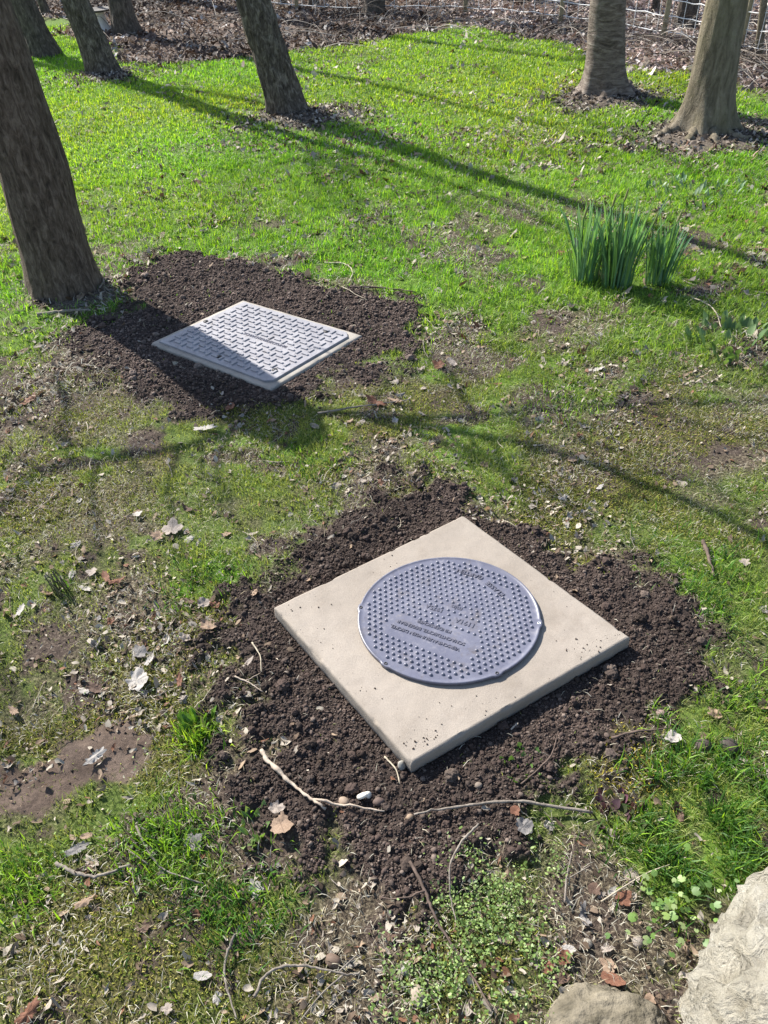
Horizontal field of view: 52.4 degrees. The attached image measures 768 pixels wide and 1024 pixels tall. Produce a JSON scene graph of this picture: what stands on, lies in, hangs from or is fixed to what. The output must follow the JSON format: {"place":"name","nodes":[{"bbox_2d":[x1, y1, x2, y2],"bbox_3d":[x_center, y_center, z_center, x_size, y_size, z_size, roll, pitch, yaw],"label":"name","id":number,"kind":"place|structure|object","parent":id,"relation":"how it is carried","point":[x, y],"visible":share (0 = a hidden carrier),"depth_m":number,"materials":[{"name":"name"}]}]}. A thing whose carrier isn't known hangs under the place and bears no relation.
{"place":"outdoors","nodes":[
{"label":"outdoors","id":0,"kind":"place"},
{"bbox_2d":[0,0,767,1023],"bbox_3d":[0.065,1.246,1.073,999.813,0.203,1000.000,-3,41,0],"label":"ground","id":1,"kind":"structure","parent":0,"point":[38,798],"depth_m":2.44,"materials":[{"name":"plant"}]},
{"bbox_2d":[14,995,40,1023],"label":"dead leaf","id":2,"kind":"object","parent":1,"relation":"on","point":[30,1010],"visible":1,"depth_m":1.50,"materials":[{"name":"plant"}]},
{"bbox_2d":[21,391,35,404],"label":"dead leaf","id":3,"kind":"object","parent":1,"relation":"on","point":[28,399],"visible":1,"depth_m":3.20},
{"bbox_2d":[11,0,63,58],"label":"tree","id":4,"kind":"object","parent":1,"relation":"on","point":[40,39],"visible":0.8,"depth_m":8.64,"materials":[{"name":"brown plant"}]},
{"bbox_2d":[37,0,49,14],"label":"tree","id":5,"kind":"object","parent":1,"relation":"on","point":[43,6],"visible":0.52,"depth_m":10.66,"materials":[{"name":"brown plant"}]},
{"bbox_2d":[0,0,102,301],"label":"tree","id":6,"kind":"object","parent":1,"relation":"on","point":[58,262],"visible":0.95,"depth_m":3.61,"materials":[{"name":"brown plant"}]},
{"bbox_2d":[44,568,69,597],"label":"grass tuft","id":7,"kind":"object","parent":1,"relation":"on","point":[54,586],"visible":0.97,"depth_m":2.36,"materials":[{"name":"plant"}]},
{"bbox_2d":[37,309,90,316],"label":"twig","id":8,"kind":"object","parent":1,"relation":"on","point":[57,311],"visible":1,"depth_m":3.79,"materials":[{"name":"wood"}]},
{"bbox_2d":[64,841,89,856],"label":"dead leaf","id":9,"kind":"object","parent":1,"relation":"on","point":[77,848],"visible":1,"depth_m":1.75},
{"bbox_2d":[74,864,91,873],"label":"dead leaf","id":10,"kind":"object","parent":1,"relation":"on","point":[84,871],"visible":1,"depth_m":1.72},
{"bbox_2d":[74,893,95,909],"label":"dead leaf","id":11,"kind":"object","parent":1,"relation":"on","point":[83,902],"visible":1,"depth_m":1.66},
{"bbox_2d":[80,832,91,838],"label":"dead leaf","id":12,"kind":"object","parent":1,"relation":"on","point":[86,835],"visible":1,"depth_m":1.78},
{"bbox_2d":[61,0,122,73],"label":"tree","id":13,"kind":"object","parent":1,"relation":"on","point":[95,50],"visible":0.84,"depth_m":7.74,"materials":[{"name":"grey plant"}]},
{"bbox_2d":[54,861,130,878],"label":"twig","id":14,"kind":"object","parent":1,"relation":"on","point":[66,868],"visible":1,"depth_m":1.71,"materials":[{"name":"wood"}]},
{"bbox_2d":[86,682,101,692],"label":"dead leaf","id":15,"kind":"object","parent":1,"relation":"on","point":[94,687],"visible":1,"depth_m":2.09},
{"bbox_2d":[82,746,106,765],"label":"dead leaf","id":16,"kind":"object","parent":1,"relation":"on","point":[95,756],"visible":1,"depth_m":1.93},
{"bbox_2d":[93,6,110,32],"bbox_3d":[-3.515,-6.097,9.685,0.370,0.263,0.370,-3,41,0],"label":"bird bath","id":17,"kind":"object","parent":1,"relation":"on","point":[100,10],"visible":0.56,"depth_m":9.64,"materials":[{"name":"stone"}]},
{"bbox_2d":[101,570,109,580],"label":"dead leaf","id":18,"kind":"object","parent":1,"relation":"on","point":[104,574],"visible":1,"depth_m":2.41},
{"bbox_2d":[107,0,142,35],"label":"tree","id":19,"kind":"object","parent":1,"relation":"on","point":[123,18],"visible":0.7,"depth_m":9.44,"materials":[{"name":"brown plant"}]},
{"bbox_2d":[125,667,147,690],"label":"dead leaf","id":20,"kind":"object","parent":1,"relation":"on","point":[139,676],"visible":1,"depth_m":2.10,"materials":[{"name":"plant"}]},
{"bbox_2d":[132,645,147,657],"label":"dead leaf","id":21,"kind":"object","parent":1,"relation":"on","point":[141,652],"visible":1,"depth_m":2.18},
{"bbox_2d":[138,922,149,932],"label":"dead leaf","id":22,"kind":"object","parent":1,"relation":"on","point":[144,928],"visible":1,"depth_m":1.62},
{"bbox_2d":[149,530,163,540],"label":"dead leaf","id":23,"kind":"object","parent":1,"relation":"on","point":[156,535],"visible":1,"depth_m":2.53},
{"bbox_2d":[126,825,203,883],"bbox_3d":[-0.491,0.771,1.716,0.220,0.012,0.050,24,48,28],"label":"twig","id":24,"kind":"object","parent":1,"relation":"on","point":[143,842],"visible":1,"depth_m":1.72,"materials":[{"name":"wood"}]},
{"bbox_2d":[160,1002,171,1015],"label":"dead leaf","id":25,"kind":"object","parent":1,"relation":"on","point":[166,1008],"visible":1,"depth_m":1.50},
{"bbox_2d":[162,517,182,534],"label":"dead leaf","id":26,"kind":"object","parent":1,"relation":"on","point":[173,526],"visible":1,"depth_m":2.56,"materials":[{"name":"plant"}]},
{"bbox_2d":[176,671,181,686],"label":"dead leaf","id":27,"kind":"object","parent":1,"relation":"on","point":[179,679],"visible":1,"depth_m":2.10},
{"bbox_2d":[184,833,201,850],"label":"dead leaf","id":28,"kind":"object","parent":1,"relation":"on","point":[196,836],"visible":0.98,"depth_m":1.76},
{"bbox_2d":[174,704,216,745],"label":"weed tuft","id":29,"kind":"object","parent":1,"relation":"on","point":[183,717],"visible":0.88,"depth_m":2.00,"materials":[{"name":"green plant"}]},
{"bbox_2d":[193,971,211,980],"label":"dead leaf","id":30,"kind":"object","parent":1,"relation":"on","point":[199,975],"visible":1,"depth_m":1.54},
{"bbox_2d":[197,597,209,606],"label":"dead leaf","id":31,"kind":"object","parent":1,"relation":"on","point":[203,602],"visible":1,"depth_m":2.31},
{"bbox_2d":[193,424,216,429],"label":"dead leaf","id":32,"kind":"object","parent":1,"relation":"on","point":[208,426],"visible":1,"depth_m":2.99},
{"bbox_2d":[199,618,216,628],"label":"dead leaf","id":33,"kind":"object","parent":1,"relation":"on","point":[203,623],"visible":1,"depth_m":2.22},
{"bbox_2d":[213,991,221,1004],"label":"dead leaf","id":34,"kind":"object","parent":1,"relation":"on","point":[216,1000],"visible":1,"depth_m":1.52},
{"bbox_2d":[223,933,236,1018],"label":"twig","id":35,"kind":"object","parent":1,"relation":"on","point":[226,957],"visible":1,"depth_m":1.55,"materials":[{"name":"wood"}]},
{"bbox_2d":[227,799,275,851],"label":"weed tuft","id":36,"kind":"object","parent":1,"relation":"on","point":[242,829],"visible":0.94,"depth_m":1.78,"materials":[{"name":"green plant"}]},
{"bbox_2d":[248,878,263,897],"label":"dead leaf","id":37,"kind":"object","parent":1,"relation":"on","point":[255,885],"visible":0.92,"depth_m":1.69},
{"bbox_2d":[151,301,361,391],"bbox_3d":[-0.576,-0.752,3.531,0.778,0.070,0.564,24,47,28],"label":"cover frame","id":38,"kind":"object","parent":1,"relation":"on","point":[291,375],"visible":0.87,"depth_m":3.37,"materials":[{"name":"plastic"}]},
{"bbox_2d":[159,302,347,381],"bbox_3d":[-0.579,-0.781,3.505,0.705,0.017,0.509,24,47,28],"label":"manhole cover","id":39,"kind":"object","parent":38,"relation":"on","point":[258,342],"visible":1,"depth_m":3.48,"materials":[{"name":"grey metal"}]},
{"bbox_2d":[236,0,308,114],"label":"tree","id":40,"kind":"object","parent":1,"relation":"on","point":[280,84],"visible":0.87,"depth_m":6.21,"materials":[{"name":"grey plant"}]},
{"bbox_2d":[268,800,284,813],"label":"dead leaf","id":41,"kind":"object","parent":1,"relation":"on","point":[275,807],"visible":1,"depth_m":1.79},
{"bbox_2d":[270,811,293,833],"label":"dead leaf","id":42,"kind":"object","parent":1,"relation":"on","point":[281,822],"visible":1,"depth_m":1.76,"materials":[{"name":"plant"}]},
{"bbox_2d":[253,954,360,1022],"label":"twig","id":43,"kind":"object","parent":1,"relation":"on","point":[257,991],"visible":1,"depth_m":1.53,"materials":[{"name":"wood"}]},
{"bbox_2d":[260,749,384,811],"bbox_3d":[-0.166,0.647,1.823,0.351,0.027,0.065,19,45,24],"label":"twig","id":44,"kind":"object","parent":1,"relation":"on","point":[277,769],"visible":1,"depth_m":1.81,"materials":[{"name":"wood"}]},
{"bbox_2d":[325,953,340,968],"bbox_3d":[-0.103,0.900,1.565,0.036,0.022,0.026,24,48,28],"label":"pebble","id":45,"kind":"object","parent":1,"relation":"on","point":[333,958],"visible":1,"depth_m":1.56,"materials":[{"name":"stone"}]},
{"bbox_2d":[338,796,348,803],"bbox_3d":[-0.092,0.671,1.805,0.028,0.018,0.023,20,46,24],"label":"pebble","id":46,"kind":"object","parent":1,"relation":"on","point":[343,800],"visible":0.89,"depth_m":1.80,"materials":[{"name":"stone"}]},
{"bbox_2d":[317,399,409,413],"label":"twig","id":47,"kind":"object","parent":1,"relation":"on","point":[334,410],"visible":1,"depth_m":3.05,"materials":[{"name":"wood"}]},
{"bbox_2d":[357,791,371,799],"bbox_3d":[-0.046,0.658,1.806,0.036,0.030,0.017,-9,78,-25],"label":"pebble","id":48,"kind":"object","parent":1,"relation":"on","point":[363,795],"visible":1,"depth_m":1.80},
{"bbox_2d":[361,0,384,15],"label":"woodland tree","id":49,"kind":"object","parent":1,"relation":"on","point":[380,4],"visible":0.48,"depth_m":9.96,"materials":[{"name":"brown plant"}]},
{"bbox_2d":[365,394,385,405],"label":"dead leaf","id":50,"kind":"object","parent":1,"relation":"on","point":[371,399],"visible":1,"depth_m":3.08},
{"bbox_2d":[373,797,383,805],"bbox_3d":[-0.013,0.667,1.796,0.027,0.016,0.020,-14,42,-13],"label":"pebble","id":51,"kind":"object","parent":1,"relation":"on","point":[377,801],"visible":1,"depth_m":1.79,"materials":[{"name":"stone"}]},
{"bbox_2d":[350,286,415,292],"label":"twig","id":52,"kind":"object","parent":1,"relation":"on","point":[358,287],"visible":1,"depth_m":3.86,"materials":[{"name":"wood"}]},
{"bbox_2d":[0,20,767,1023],"bbox_3d":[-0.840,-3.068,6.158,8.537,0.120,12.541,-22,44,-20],"label":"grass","id":53,"kind":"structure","parent":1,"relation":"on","point":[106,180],"depth_m":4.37,"materials":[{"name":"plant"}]},
{"bbox_2d":[0,246,767,994],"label":"soil crumbs","id":54,"kind":"object","parent":1,"relation":"on","point":[452,774],"visible":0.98,"depth_m":2.14,"materials":[{"name":"soil"}]},
{"bbox_2d":[0,0,767,1023],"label":"leaf litter","id":55,"kind":"object","parent":1,"relation":"on","point":[196,48],"visible":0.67,"depth_m":4.48,"materials":[{"name":"plant"}]},
{"bbox_2d":[0,326,767,1023],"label":"moss","id":56,"kind":"object","parent":1,"relation":"on","point":[406,420],"visible":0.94,"depth_m":2.13,"materials":[{"name":"plant"}]},
{"bbox_2d":[385,927,397,941],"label":"dead leaf","id":57,"kind":"object","parent":1,"relation":"on","point":[393,935],"visible":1,"depth_m":1.60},
{"bbox_2d":[17,619,767,1023],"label":"chickweed","id":58,"kind":"object","parent":1,"relation":"on","point":[475,941],"visible":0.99,"depth_m":1.57,"materials":[{"name":"green plant"}]},
{"bbox_2d":[35,0,767,92],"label":"brushwood","id":59,"kind":"object","parent":1,"relation":"on","point":[661,36],"visible":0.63,"depth_m":8.74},
{"bbox_2d":[398,760,405,770],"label":"pebble","id":60,"kind":"object","parent":1,"relation":"on","point":[401,765],"visible":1,"depth_m":1.86,"materials":[{"name":"stone"}]},
{"bbox_2d":[410,984,425,1007],"bbox_3d":[0.065,0.936,1.507,0.028,0.026,0.042,-14,42,-13],"label":"pebble","id":61,"kind":"object","parent":1,"relation":"on","point":[414,990],"visible":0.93,"depth_m":1.50,"materials":[{"name":"stone"}]},
{"bbox_2d":[379,860,492,1010],"bbox_3d":[0.131,0.847,1.577,0.303,0.028,0.100,31,51,33],"label":"twig","id":62,"kind":"object","parent":1,"relation":"on","point":[424,891],"visible":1,"depth_m":1.61,"materials":[{"name":"wood"}]},
{"bbox_2d":[432,360,443,368],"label":"dead leaf","id":63,"kind":"object","parent":1,"relation":"on","point":[439,363],"visible":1,"depth_m":3.29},
{"bbox_2d":[274,517,629,773],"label":"concrete slab","id":64,"kind":"structure","parent":1,"relation":"on","point":[404,708],"depth_m":2.07,"materials":[{"name":"concrete"}]},
{"bbox_2d":[357,557,541,685],"bbox_3d":[0.179,0.289,2.161,0.505,0.021,0.462,-3,41,0],"label":"manhole cover","id":65,"kind":"object","parent":64,"relation":"on","point":[450,621],"visible":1,"depth_m":2.14,"materials":[{"name":"grey plastic"}]},
{"bbox_2d":[159,0,767,50],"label":"wire fence","id":66,"kind":"object","parent":1,"relation":"on","point":[668,8],"visible":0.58,"depth_m":8.15,"materials":[{"name":"metal"}]},
{"bbox_2d":[449,823,478,920],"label":"twig","id":67,"kind":"object","parent":1,"relation":"on","point":[465,837],"visible":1,"depth_m":1.66,"materials":[{"name":"wood"}]},
{"bbox_2d":[414,800,592,814],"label":"twig","id":68,"kind":"object","parent":1,"relation":"on","point":[521,801],"visible":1,"depth_m":1.77,"materials":[{"name":"wood"}]},
{"bbox_2d":[510,805,519,814],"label":"dead leaf","id":69,"kind":"object","parent":1,"relation":"on","point":[515,809],"visible":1,"depth_m":1.76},
{"bbox_2d":[499,742,541,782],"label":"seedlings","id":70,"kind":"object","parent":1,"relation":"on","point":[519,744],"visible":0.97,"depth_m":1.88,"materials":[{"name":"green plant"}]},
{"bbox_2d":[516,817,532,834],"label":"dead leaf","id":71,"kind":"object","parent":1,"relation":"on","point":[525,826],"visible":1,"depth_m":1.73,"materials":[{"name":"plant"}]},
{"bbox_2d":[520,731,558,784],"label":"twig","id":72,"kind":"object","parent":1,"relation":"on","point":[531,775],"visible":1,"depth_m":1.84,"materials":[{"name":"wood"}]},
{"bbox_2d":[540,958,553,973],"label":"dead leaf","id":73,"kind":"object","parent":1,"relation":"on","point":[549,963],"visible":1,"depth_m":1.53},
{"bbox_2d":[544,820,554,830],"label":"dead leaf","id":74,"kind":"object","parent":1,"relation":"on","point":[547,826],"visible":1,"depth_m":1.76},
{"bbox_2d":[552,972,570,984],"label":"dead leaf","id":75,"kind":"object","parent":1,"relation":"on","point":[563,979],"visible":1,"depth_m":1.52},
{"bbox_2d":[557,948,571,964],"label":"dead leaf","id":76,"kind":"object","parent":1,"relation":"on","point":[562,953],"visible":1,"depth_m":1.55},
{"bbox_2d":[562,944,575,952],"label":"dead leaf","id":77,"kind":"object","parent":1,"relation":"on","point":[570,948],"visible":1,"depth_m":1.56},
{"bbox_2d":[564,852,590,902],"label":"twig","id":78,"kind":"object","parent":1,"relation":"on","point":[566,878],"visible":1,"depth_m":1.66,"materials":[{"name":"wood"}]},
{"bbox_2d":[579,900,591,926],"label":"dead leaf","id":79,"kind":"object","parent":1,"relation":"on","point":[583,917],"visible":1,"depth_m":1.61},
{"bbox_2d":[559,199,627,284],"bbox_3d":[0.997,-1.301,3.780,0.295,0.390,0.223,-3,41,0],"label":"daffodil clump","id":80,"kind":"object","parent":1,"relation":"on","point":[583,262],"visible":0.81,"depth_m":3.76,"materials":[{"name":"green plant"}]},
{"bbox_2d":[588,882,600,894],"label":"dead leaf","id":81,"kind":"object","parent":1,"relation":"on","point":[593,888],"visible":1,"depth_m":1.65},
{"bbox_2d":[570,0,640,100],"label":"tree","id":82,"kind":"object","parent":1,"relation":"on","point":[604,75],"visible":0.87,"depth_m":6.33,"materials":[{"name":"brown plant"}]},
{"bbox_2d":[544,982,670,1023],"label":"field stone","id":83,"kind":"object","parent":1,"relation":"on","point":[582,1003],"visible":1,"depth_m":1.46,"materials":[{"name":"stone"}]},
{"bbox_2d":[598,958,616,972],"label":"dead leaf","id":84,"kind":"object","parent":1,"relation":"on","point":[603,961],"visible":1,"depth_m":1.54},
{"bbox_2d":[601,943,614,951],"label":"dead leaf","id":85,"kind":"object","parent":1,"relation":"on","point":[607,949],"visible":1,"depth_m":1.56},
{"bbox_2d":[600,971,625,985],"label":"dead leaf","id":86,"kind":"object","parent":1,"relation":"on","point":[611,980],"visible":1,"depth_m":1.52,"materials":[{"name":"plant"}]},
{"bbox_2d":[589,787,646,835],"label":"purple weed","id":87,"kind":"object","parent":1,"relation":"on","point":[616,802],"visible":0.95,"depth_m":1.78,"materials":[{"name":"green plant"}]},
{"bbox_2d":[615,889,631,905],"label":"dead leaf","id":88,"kind":"object","parent":1,"relation":"on","point":[625,896],"visible":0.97,"depth_m":1.63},
{"bbox_2d":[622,867,639,883],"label":"dead leaf","id":89,"kind":"object","parent":1,"relation":"on","point":[635,872],"visible":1,"depth_m":1.67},
{"bbox_2d":[601,864,669,901],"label":"twig","id":90,"kind":"object","parent":1,"relation":"on","point":[613,893],"visible":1,"depth_m":1.63,"materials":[{"name":"wood"}]},
{"bbox_2d":[589,188,686,289],"bbox_3d":[1.149,-1.267,3.656,0.364,0.483,0.347,-26,46,-24],"label":"daffodil clump","id":91,"kind":"object","parent":1,"relation":"on","point":[617,265],"visible":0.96,"depth_m":3.68,"materials":[{"name":"green plant"}]},
{"bbox_2d":[632,936,643,947],"bbox_3d":[0.511,0.867,1.571,0.023,0.015,0.023,-9,41,-7],"label":"pebble","id":92,"kind":"object","parent":1,"relation":"on","point":[639,945],"visible":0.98,"depth_m":1.57,"materials":[{"name":"stone"}]},
{"bbox_2d":[611,727,669,739],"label":"twig","id":93,"kind":"object","parent":1,"relation":"on","point":[625,733],"visible":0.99,"depth_m":1.90,"materials":[{"name":"wood"}]},
{"bbox_2d":[644,993,655,1003],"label":"dead leaf","id":94,"kind":"object","parent":1,"relation":"on","point":[649,996],"visible":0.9,"depth_m":1.49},
{"bbox_2d":[651,0,659,13],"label":"woodland tree","id":95,"kind":"object","parent":1,"relation":"on","point":[656,5],"visible":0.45,"depth_m":9.23,"materials":[{"name":"brown plant"}]},
{"bbox_2d":[643,209,696,286],"bbox_3d":[1.343,-1.265,3.719,0.271,0.388,0.193,-3,41,0],"label":"daffodil clump","id":96,"kind":"object","parent":1,"relation":"on","point":[666,246],"visible":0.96,"depth_m":3.72,"materials":[{"name":"green plant"}]},
{"bbox_2d":[605,843,739,958],"bbox_3d":[0.601,0.803,1.609,0.324,0.055,0.225,-3,41,0],"label":"round leaf weed","id":97,"kind":"object","parent":1,"relation":"on","point":[670,905],"visible":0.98,"depth_m":1.60,"materials":[{"name":"plant"}]},
{"bbox_2d":[665,730,681,741],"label":"dead leaf","id":98,"kind":"object","parent":1,"relation":"on","point":[675,736],"visible":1,"depth_m":1.90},
{"bbox_2d":[674,801,683,820],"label":"dead leaf","id":99,"kind":"object","parent":1,"relation":"on","point":[680,815],"visible":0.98,"depth_m":1.76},
{"bbox_2d":[673,0,700,28],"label":"woodland tree","id":100,"kind":"object","parent":1,"relation":"on","point":[681,6],"visible":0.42,"depth_m":8.43,"materials":[{"name":"brown plant"}]},
{"bbox_2d":[642,171,741,208],"bbox_3d":[1.855,-1.955,4.735,0.566,0.066,0.537,22,47,26],"label":"silvery plant","id":101,"kind":"object","parent":1,"relation":"on","point":[698,189],"visible":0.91,"depth_m":4.74,"materials":[{"name":"green plant"}]},
{"bbox_2d":[694,738,711,752],"bbox_3d":[0.772,0.565,1.888,0.042,0.027,0.034,-14,42,-13],"label":"pebble","id":102,"kind":"object","parent":1,"relation":"on","point":[698,745],"visible":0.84,"depth_m":1.88,"materials":[{"name":"stone"}]},
{"bbox_2d":[652,0,762,143],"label":"tree","id":103,"kind":"object","parent":1,"relation":"on","point":[709,106],"visible":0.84,"depth_m":5.39,"materials":[{"name":"brown plant"}]},
{"bbox_2d":[701,539,714,576],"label":"twig","id":104,"kind":"object","parent":1,"relation":"on","point":[705,547],"visible":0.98,"depth_m":2.36,"materials":[{"name":"wood"}]},
{"bbox_2d":[707,707,721,717],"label":"dead leaf","id":105,"kind":"object","parent":1,"relation":"on","point":[715,712],"visible":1,"depth_m":1.95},
{"bbox_2d":[677,867,767,1023],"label":"boulder","id":106,"kind":"object","parent":1,"relation":"on","point":[727,976],"visible":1,"depth_m":1.41,"materials":[{"name":"stone"}]},
{"bbox_2d":[685,309,767,368],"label":"weed","id":107,"kind":"object","parent":1,"relation":"on","point":[747,322],"visible":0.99,"depth_m":3.37,"materials":[{"name":"green plant"}]},
{"bbox_2d":[720,737,738,754],"bbox_3d":[0.834,0.565,1.885,0.044,0.027,0.044,31,51,33],"label":"pebble","id":108,"kind":"object","parent":1,"relation":"on","point":[730,743],"visible":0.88,"depth_m":1.88,"materials":[{"name":"stone"}]},
{"bbox_2d":[705,178,762,199],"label":"silvery plant","id":109,"kind":"object","parent":1,"relation":"on","point":[742,184],"visible":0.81,"depth_m":4.74,"materials":[{"name":"green plant"}]},
{"bbox_2d":[754,0,767,57],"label":"sapling","id":110,"kind":"object","parent":1,"relation":"on","point":[762,10],"visible":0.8,"depth_m":7.22,"materials":[{"name":"brown plant"}]},
{"bbox_2d":[758,698,767,708],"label":"dead leaf","id":111,"kind":"object","parent":1,"relation":"on","point":[763,701],"visible":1,"depth_m":1.97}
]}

